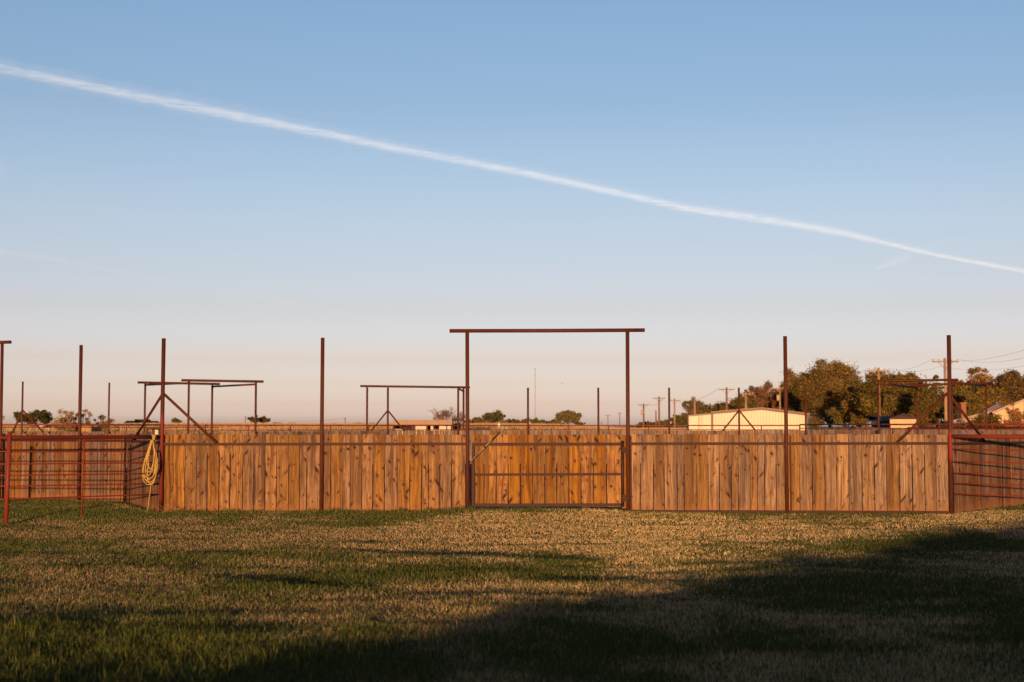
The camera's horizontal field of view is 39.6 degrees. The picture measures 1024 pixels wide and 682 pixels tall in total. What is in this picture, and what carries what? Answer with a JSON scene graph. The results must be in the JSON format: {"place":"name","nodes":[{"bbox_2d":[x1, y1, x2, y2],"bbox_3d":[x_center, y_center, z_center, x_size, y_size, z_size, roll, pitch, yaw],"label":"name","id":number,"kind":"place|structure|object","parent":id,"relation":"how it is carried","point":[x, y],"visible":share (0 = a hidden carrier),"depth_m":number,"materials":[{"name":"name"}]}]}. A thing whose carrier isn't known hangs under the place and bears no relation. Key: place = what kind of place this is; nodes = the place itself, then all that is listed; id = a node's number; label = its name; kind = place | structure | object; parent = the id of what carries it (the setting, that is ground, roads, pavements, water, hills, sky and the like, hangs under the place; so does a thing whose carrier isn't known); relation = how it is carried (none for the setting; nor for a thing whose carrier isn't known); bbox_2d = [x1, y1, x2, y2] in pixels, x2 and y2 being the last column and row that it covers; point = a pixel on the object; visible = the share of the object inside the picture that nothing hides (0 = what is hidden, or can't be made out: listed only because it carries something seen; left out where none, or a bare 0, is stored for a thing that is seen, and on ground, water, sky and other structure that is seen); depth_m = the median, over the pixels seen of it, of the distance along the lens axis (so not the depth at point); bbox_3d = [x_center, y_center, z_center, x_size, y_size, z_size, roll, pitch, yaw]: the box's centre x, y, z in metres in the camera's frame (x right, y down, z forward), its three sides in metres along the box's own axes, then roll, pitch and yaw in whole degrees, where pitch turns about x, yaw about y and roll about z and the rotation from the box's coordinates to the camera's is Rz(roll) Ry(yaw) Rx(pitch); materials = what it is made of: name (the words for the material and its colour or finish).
{"place":"outdoors","nodes":[
{"label":"outdoors","id":0,"kind":"place"},
{"bbox_2d":[0,424,1023,681],"bbox_3d":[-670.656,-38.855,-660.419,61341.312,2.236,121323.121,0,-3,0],"label":"ground","id":1,"kind":"structure","parent":0,"point":[576,548],"depth_m":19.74,"materials":[{"name":"green plant"}]},
{"bbox_2d":[0,340,11,497],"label":"gate arch","id":2,"kind":"structure","parent":1,"relation":"on","point":[2,343],"depth_m":32.56,"materials":[{"name":"brown metal"}]},
{"bbox_2d":[13,409,52,426],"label":"tree","id":3,"kind":"object","parent":1,"relation":"on","point":[43,416],"visible":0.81,"depth_m":189.15,"materials":[{"name":"green plant"}]},
{"bbox_2d":[50,408,86,431],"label":"bush","id":4,"kind":"object","parent":1,"relation":"on","point":[65,419],"visible":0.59,"depth_m":119.38,"materials":[{"name":"brown plant"}]},
{"bbox_2d":[0,432,158,524],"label":"pipe fence","id":5,"kind":"object","parent":1,"relation":"on","point":[9,437],"visible":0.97,"depth_m":25.85,"materials":[{"name":"brown metal"}]},
{"bbox_2d":[142,434,157,510],"bbox_3d":[-6.866,2.492,26.967,0.274,1.447,0.168,2,-4,-26],"label":"rope","id":6,"kind":"object","parent":5,"relation":"hanging from","point":[155,458],"visible":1,"depth_m":26.96,"materials":[{"name":"beige fabric"}]},
{"bbox_2d":[1,345,160,511],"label":"plank fence","id":7,"kind":"object","parent":1,"relation":"on","point":[63,457],"visible":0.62,"depth_m":31.74,"materials":[{"name":"wood"}]},
{"bbox_2d":[2,424,159,431],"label":"pipe fence","id":8,"kind":"object","parent":1,"relation":"on","point":[75,425],"visible":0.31,"depth_m":65.59,"materials":[{"name":"brown metal"}]},
{"bbox_2d":[82,409,92,423],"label":"bush","id":9,"kind":"object","parent":1,"relation":"on","point":[87,419],"visible":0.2,"depth_m":121.69,"materials":[{"name":"green plant"}]},
{"bbox_2d":[81,426,93,432],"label":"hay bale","id":10,"kind":"object","parent":1,"relation":"on","point":[86,430],"visible":0.31,"depth_m":87.51},
{"bbox_2d":[2,381,186,467],"bbox_3d":[-16.858,3.363,55.894,8.408,3.481,0.716,2,-4,-25],"label":"fence","id":11,"kind":"object","parent":1,"relation":"on","point":[108,432],"visible":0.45,"depth_m":56.17,"materials":[{"name":"brown metal"}]},
{"bbox_2d":[93,414,114,433],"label":"bush","id":12,"kind":"object","parent":1,"relation":"on","point":[102,417],"visible":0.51,"depth_m":123.69,"materials":[{"name":"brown plant"}]},
{"bbox_2d":[2,427,218,434],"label":"pipe fence","id":13,"kind":"object","parent":1,"relation":"on","point":[118,427],"visible":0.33,"depth_m":79.03,"materials":[{"name":"metal"}]},
{"bbox_2d":[124,419,159,423],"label":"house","id":14,"kind":"structure","parent":1,"relation":"on","point":[138,421],"depth_m":344.51,"materials":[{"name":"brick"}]},
{"bbox_2d":[146,428,159,434],"bbox_3d":[-10.079,3.166,39.940,0.416,1.452,0.115,0,-3,0],"label":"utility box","id":15,"kind":"object","parent":1,"relation":"on","point":[157,430],"visible":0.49,"depth_m":39.98,"materials":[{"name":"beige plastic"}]},
{"bbox_2d":[157,503,183,512],"bbox_3d":[-6.505,3.169,27.040,0.577,0.230,0.083,0,-3,0],"label":"dry weed","id":16,"kind":"object","parent":1,"relation":"on","point":[169,507],"visible":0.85,"depth_m":27.03,"materials":[{"name":"brown plant"}]},
{"bbox_2d":[171,418,182,423],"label":"tree","id":17,"kind":"object","parent":1,"relation":"on","point":[175,420],"visible":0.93,"depth_m":259.39,"materials":[{"name":"green plant"}]},
{"bbox_2d":[138,379,263,434],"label":"pipe arch","id":18,"kind":"structure","parent":1,"relation":"on","point":[188,382],"depth_m":58.40,"materials":[{"name":"brown metal"}]},
{"bbox_2d":[247,415,261,421],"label":"tree","id":19,"kind":"object","parent":1,"relation":"on","point":[251,419],"visible":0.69,"depth_m":299.19,"materials":[{"name":"green plant"}]},
{"bbox_2d":[260,416,270,422],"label":"tree","id":20,"kind":"object","parent":1,"relation":"on","point":[264,419],"visible":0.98,"depth_m":301.25,"materials":[{"name":"green plant"}]},
{"bbox_2d":[159,338,465,512],"bbox_3d":[-3.805,1.676,27.230,5.912,3.475,0.166,0,-3,2],"label":"plank fence","id":21,"kind":"object","parent":1,"relation":"on","point":[302,456],"visible":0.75,"depth_m":27.20,"materials":[{"name":"brown wood"}]},
{"bbox_2d":[257,431,386,466],"bbox_3d":[-7.974,4.556,60.432,0.027,1.457,6.999,-3,-5,45],"label":"plank fence","id":22,"kind":"object","parent":1,"relation":"on","point":[350,433],"visible":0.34,"depth_m":60.64,"materials":[{"name":"brown wood"}]},
{"bbox_2d":[360,385,469,433],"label":"pipe arch","id":23,"kind":"structure","parent":1,"relation":"on","point":[463,403],"depth_m":66.44,"materials":[{"name":"brown metal"}]},
{"bbox_2d":[392,420,453,436],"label":"shed","id":24,"kind":"structure","parent":1,"relation":"on","point":[424,422],"depth_m":149.72,"materials":[{"name":"beige"}]},
{"bbox_2d":[430,407,465,423],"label":"bare tree","id":25,"kind":"object","parent":1,"relation":"on","point":[445,414],"visible":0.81,"depth_m":157.77,"materials":[{"name":"brown plant"}]},
{"bbox_2d":[451,418,461,430],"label":"bush","id":26,"kind":"object","parent":1,"relation":"on","point":[454,420],"visible":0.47,"depth_m":155.54,"materials":[{"name":"green plant"}]},
{"bbox_2d":[2,422,931,453],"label":"field grass","id":27,"kind":"structure","parent":1,"relation":"on","point":[300,428],"depth_m":191.81,"materials":[{"name":"brown plant"}]},
{"bbox_2d":[469,417,484,423],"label":"tree","id":28,"kind":"object","parent":1,"relation":"on","point":[475,420],"visible":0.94,"depth_m":299.29,"materials":[{"name":"green plant"}]},
{"bbox_2d":[159,425,799,453],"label":"pipe fence","id":29,"kind":"object","parent":1,"relation":"on","point":[426,429],"visible":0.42,"depth_m":81.65,"materials":[{"name":"brown metal"}]},
{"bbox_2d":[482,409,505,423],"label":"tree","id":30,"kind":"object","parent":1,"relation":"on","point":[494,417],"visible":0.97,"depth_m":298.80,"materials":[{"name":"green plant"}]},
{"bbox_2d":[498,420,508,423],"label":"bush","id":31,"kind":"object","parent":1,"relation":"on","point":[503,421],"visible":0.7,"depth_m":296.39,"materials":[{"name":"green plant"}]},
{"bbox_2d":[512,419,523,423],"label":"bush","id":32,"kind":"object","parent":1,"relation":"on","point":[517,421],"visible":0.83,"depth_m":299.19,"materials":[{"name":"green plant"}]},
{"bbox_2d":[529,417,537,423],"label":"tree","id":33,"kind":"object","parent":1,"relation":"on","point":[532,421],"visible":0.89,"depth_m":301.11,"materials":[{"name":"green plant"}]},
{"bbox_2d":[449,328,644,510],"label":"gate arch","id":34,"kind":"structure","parent":1,"relation":"on","point":[468,331],"depth_m":27.03,"materials":[{"name":"brown metal"}]},
{"bbox_2d":[468,425,506,462],"bbox_3d":[-0.472,1.959,26.971,0.742,0.722,0.065,0,-3,0],"label":"latch bar","id":35,"kind":"object","parent":34,"relation":"attached to","point":[486,445],"visible":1,"depth_m":26.95,"materials":[{"name":"metal"}]},
{"bbox_2d":[472,434,626,506],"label":"gate","id":36,"kind":"structure","parent":34,"relation":"attached to","point":[484,475],"depth_m":26.98,"materials":[{"name":"wood"}]},
{"bbox_2d":[371,388,755,463],"bbox_3d":[2.275,3.795,62.915,17.055,3.459,0.148,0,-3,0],"label":"plank fence","id":37,"kind":"object","parent":1,"relation":"on","point":[592,432],"visible":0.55,"depth_m":62.94,"materials":[{"name":"brown wood"}]},
{"bbox_2d":[555,410,581,423],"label":"tree","id":38,"kind":"object","parent":1,"relation":"on","point":[569,417],"visible":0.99,"depth_m":298.55,"materials":[{"name":"green plant"}]},
{"bbox_2d":[636,421,651,427],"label":"tree","id":39,"kind":"object","parent":1,"relation":"on","point":[646,423],"visible":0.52,"depth_m":329.21,"materials":[{"name":"green plant"}]},
{"bbox_2d":[641,403,646,427],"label":"utility pole","id":40,"kind":"object","parent":1,"relation":"on","point":[642,412],"visible":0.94,"depth_m":299.40,"materials":[{"name":"brown wood"}]},
{"bbox_2d":[655,410,656,427],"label":"utility pole","id":41,"kind":"object","parent":1,"relation":"on","point":[655,419],"visible":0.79,"depth_m":283.49,"materials":[{"name":"brown wood"}]},
{"bbox_2d":[653,396,664,427],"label":"utility pole","id":42,"kind":"object","parent":1,"relation":"on","point":[658,398],"visible":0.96,"depth_m":279.58,"materials":[{"name":"brown wood"}]},
{"bbox_2d":[657,419,673,427],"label":"tree","id":43,"kind":"object","parent":1,"relation":"on","point":[664,422],"visible":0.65,"depth_m":310.89,"materials":[{"name":"green plant"}]},
{"bbox_2d":[670,399,680,428],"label":"utility pole","id":44,"kind":"object","parent":1,"relation":"on","point":[674,411],"visible":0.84,"depth_m":274.55,"materials":[{"name":"brown wood"}]},
{"bbox_2d":[670,414,687,427],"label":"tree","id":45,"kind":"object","parent":1,"relation":"on","point":[682,420],"visible":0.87,"depth_m":289.29,"materials":[{"name":"green plant"}]},
{"bbox_2d":[680,412,697,426],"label":"tree","id":46,"kind":"object","parent":1,"relation":"on","point":[684,414],"visible":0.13,"depth_m":299.05,"materials":[{"name":"green plant"}]},
{"bbox_2d":[681,397,703,414],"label":"tree","id":47,"kind":"object","parent":1,"relation":"on","point":[688,406],"visible":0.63,"depth_m":299.20,"materials":[{"name":"green plant"}]},
{"bbox_2d":[694,397,695,413],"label":"utility pole","id":48,"kind":"object","parent":1,"relation":"on","point":[694,405],"visible":0.4,"depth_m":249.64,"materials":[{"name":"brown wood"}]},
{"bbox_2d":[699,401,735,413],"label":"tree","id":49,"kind":"object","parent":1,"relation":"on","point":[709,408],"visible":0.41,"depth_m":268.46,"materials":[{"name":"green plant"}]},
{"bbox_2d":[719,387,733,409],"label":"utility pole","id":50,"kind":"object","parent":1,"relation":"on","point":[726,389],"visible":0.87,"depth_m":231.73,"materials":[{"name":"brown wood"}]},
{"bbox_2d":[731,396,743,409],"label":"tree","id":51,"kind":"object","parent":1,"relation":"on","point":[741,401],"visible":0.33,"depth_m":261.41,"materials":[{"name":"green plant"}]},
{"bbox_2d":[728,396,757,409],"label":"tree","id":52,"kind":"object","parent":1,"relation":"on","point":[749,400],"visible":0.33,"depth_m":263.03,"materials":[{"name":"green plant"}]},
{"bbox_2d":[736,386,756,398],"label":"tree","id":53,"kind":"object","parent":1,"relation":"on","point":[750,388],"visible":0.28,"depth_m":267.64,"materials":[{"name":"green plant"}]},
{"bbox_2d":[740,392,752,408],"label":"utility pole","id":54,"kind":"object","parent":1,"relation":"on","point":[745,393],"visible":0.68,"depth_m":228.69,"materials":[{"name":"brown wood"}]},
{"bbox_2d":[688,407,816,431],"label":"metal barn","id":55,"kind":"structure","parent":1,"relation":"on","point":[761,416],"depth_m":199.70,"materials":[{"name":"beige metal"}]},
{"bbox_2d":[747,380,782,408],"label":"tree","id":56,"kind":"object","parent":1,"relation":"on","point":[765,395],"visible":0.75,"depth_m":260.75,"materials":[{"name":"brown plant"}]},
{"bbox_2d":[765,398,783,409],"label":"tree","id":57,"kind":"object","parent":1,"relation":"on","point":[772,403],"visible":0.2,"depth_m":255.68,"materials":[{"name":"green plant"}]},
{"bbox_2d":[773,386,783,409],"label":"utility pole","id":58,"kind":"object","parent":1,"relation":"on","point":[779,395],"visible":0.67,"depth_m":236.72,"materials":[{"name":"brown wood"}]},
{"bbox_2d":[622,335,953,513],"bbox_3d":[5.180,1.626,26.871,6.190,3.459,0.165,0,-3,2],"label":"plank fence","id":59,"kind":"object","parent":1,"relation":"on","point":[767,451],"visible":0.94,"depth_m":26.82,"materials":[{"name":"wood"}]},
{"bbox_2d":[774,368,809,412],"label":"tree","id":60,"kind":"object","parent":1,"relation":"on","point":[794,404],"visible":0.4,"depth_m":248.90,"materials":[{"name":"green plant"}]},
{"bbox_2d":[809,415,824,429],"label":"tree","id":61,"kind":"object","parent":1,"relation":"on","point":[815,420],"visible":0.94,"depth_m":201.21,"materials":[{"name":"green plant"}]},
{"bbox_2d":[788,358,865,427],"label":"tree","id":62,"kind":"object","parent":1,"relation":"on","point":[821,395],"visible":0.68,"depth_m":224.13,"materials":[{"name":"green plant"}]},
{"bbox_2d":[824,405,855,427],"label":"tree","id":63,"kind":"object","parent":1,"relation":"on","point":[838,415],"visible":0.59,"depth_m":191.09,"materials":[{"name":"green plant"}]},
{"bbox_2d":[838,378,860,427],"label":"tree","id":64,"kind":"object","parent":1,"relation":"on","point":[848,381],"visible":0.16,"depth_m":199.71,"materials":[{"name":"green plant"}]},
{"bbox_2d":[840,393,871,427],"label":"tree","id":65,"kind":"object","parent":1,"relation":"on","point":[862,418],"visible":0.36,"depth_m":185.16,"materials":[{"name":"green plant"}]},
{"bbox_2d":[868,368,889,415],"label":"utility pole","id":66,"kind":"object","parent":1,"relation":"on","point":[878,372],"visible":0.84,"depth_m":159.88,"materials":[{"name":"brown wood"}]},
{"bbox_2d":[868,416,890,433],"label":"dark shed","id":67,"kind":"structure","parent":1,"relation":"on","point":[883,419],"depth_m":128.09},
{"bbox_2d":[740,388,1023,466],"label":"plank fence","id":68,"kind":"object","parent":1,"relation":"on","point":[873,432],"visible":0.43,"depth_m":60.68,"materials":[{"name":"brown wood"}]},
{"bbox_2d":[849,369,933,422],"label":"tree","id":69,"kind":"object","parent":1,"relation":"on","point":[894,405],"visible":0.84,"depth_m":175.90,"materials":[{"name":"green plant"}]},
{"bbox_2d":[888,413,915,437],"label":"ranch house","id":70,"kind":"structure","parent":1,"relation":"on","point":[902,418],"depth_m":117.91,"materials":[{"name":"brown paint"}]},
{"bbox_2d":[799,423,1023,434],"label":"pipe fence","id":71,"kind":"object","parent":1,"relation":"on","point":[964,424],"visible":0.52,"depth_m":71.23,"materials":[{"name":"brown metal"}]},
{"bbox_2d":[819,427,1023,450],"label":"plank fence","id":72,"kind":"object","parent":1,"relation":"on","point":[935,430],"visible":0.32,"depth_m":86.89,"materials":[{"name":"wood"}]},
{"bbox_2d":[908,386,943,430],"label":"tree","id":73,"kind":"object","parent":1,"relation":"on","point":[924,405],"visible":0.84,"depth_m":163.03,"materials":[{"name":"green plant"}]},
{"bbox_2d":[872,379,991,433],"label":"pipe arch","id":74,"kind":"structure","parent":1,"relation":"on","point":[932,384],"depth_m":59.92,"materials":[{"name":"brown metal"}]},
{"bbox_2d":[929,374,943,426],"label":"tree","id":75,"kind":"object","parent":1,"relation":"on","point":[935,376],"visible":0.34,"depth_m":165.68,"materials":[{"name":"green plant"}]},
{"bbox_2d":[928,388,959,426],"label":"tree","id":76,"kind":"object","parent":1,"relation":"on","point":[955,396],"visible":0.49,"depth_m":162.73,"materials":[{"name":"green plant"}]},
{"bbox_2d":[932,358,958,426],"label":"utility pole","id":77,"kind":"object","parent":1,"relation":"on","point":[945,402],"visible":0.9,"depth_m":135.85,"materials":[{"name":"brown wood"}]},
{"bbox_2d":[940,380,973,419],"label":"tree","id":78,"kind":"object","parent":1,"relation":"on","point":[962,390],"visible":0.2,"depth_m":164.02,"materials":[{"name":"green plant"}]},
{"bbox_2d":[953,381,990,418],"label":"tree","id":79,"kind":"object","parent":1,"relation":"on","point":[970,413],"visible":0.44,"depth_m":149.57,"materials":[{"name":"green plant"}]},
{"bbox_2d":[965,366,994,395],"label":"tree","id":80,"kind":"object","parent":1,"relation":"on","point":[981,377],"visible":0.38,"depth_m":179.69,"materials":[{"name":"brown plant"}]},
{"bbox_2d":[966,411,1004,426],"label":"bush","id":81,"kind":"object","parent":1,"relation":"on","point":[980,418],"visible":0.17,"depth_m":97.63,"materials":[{"name":"green plant"}]},
{"bbox_2d":[963,385,1009,413],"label":"tree","id":82,"kind":"object","parent":1,"relation":"on","point":[978,397],"visible":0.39,"depth_m":148.89,"materials":[{"name":"green plant"}]},
{"bbox_2d":[952,397,1023,512],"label":"fence","id":83,"kind":"object","parent":1,"relation":"on","point":[962,503],"visible":0.91,"depth_m":28.10,"materials":[{"name":"wood"}]},
{"bbox_2d":[952,434,1023,496],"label":"pipe fence","id":84,"kind":"object","parent":1,"relation":"on","point":[991,436],"visible":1,"depth_m":26.20,"materials":[{"name":"brown metal"}]},
{"bbox_2d":[953,399,1023,428],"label":"yellow house","id":85,"kind":"structure","parent":1,"relation":"on","point":[996,408],"depth_m":105.46,"materials":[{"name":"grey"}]},
{"bbox_2d":[990,369,1023,402],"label":"tree","id":86,"kind":"object","parent":1,"relation":"on","point":[1010,382],"visible":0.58,"depth_m":159.01,"materials":[{"name":"green plant"}]},
{"bbox_2d":[1003,402,1023,426],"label":"bush","id":87,"kind":"object","parent":1,"relation":"on","point":[1016,416],"visible":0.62,"depth_m":96.70,"materials":[{"name":"brown plant"}]},
{"bbox_2d":[1012,391,1023,400],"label":"tree","id":88,"kind":"object","parent":1,"relation":"on","point":[1018,394],"visible":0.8,"depth_m":157.95,"materials":[{"name":"green plant"}]},
{"bbox_2d":[0,0,1023,425],"label":"sky","id":89,"kind":"structure","parent":0,"point":[242,185],"materials":[{"name":"blue"}]}
]}

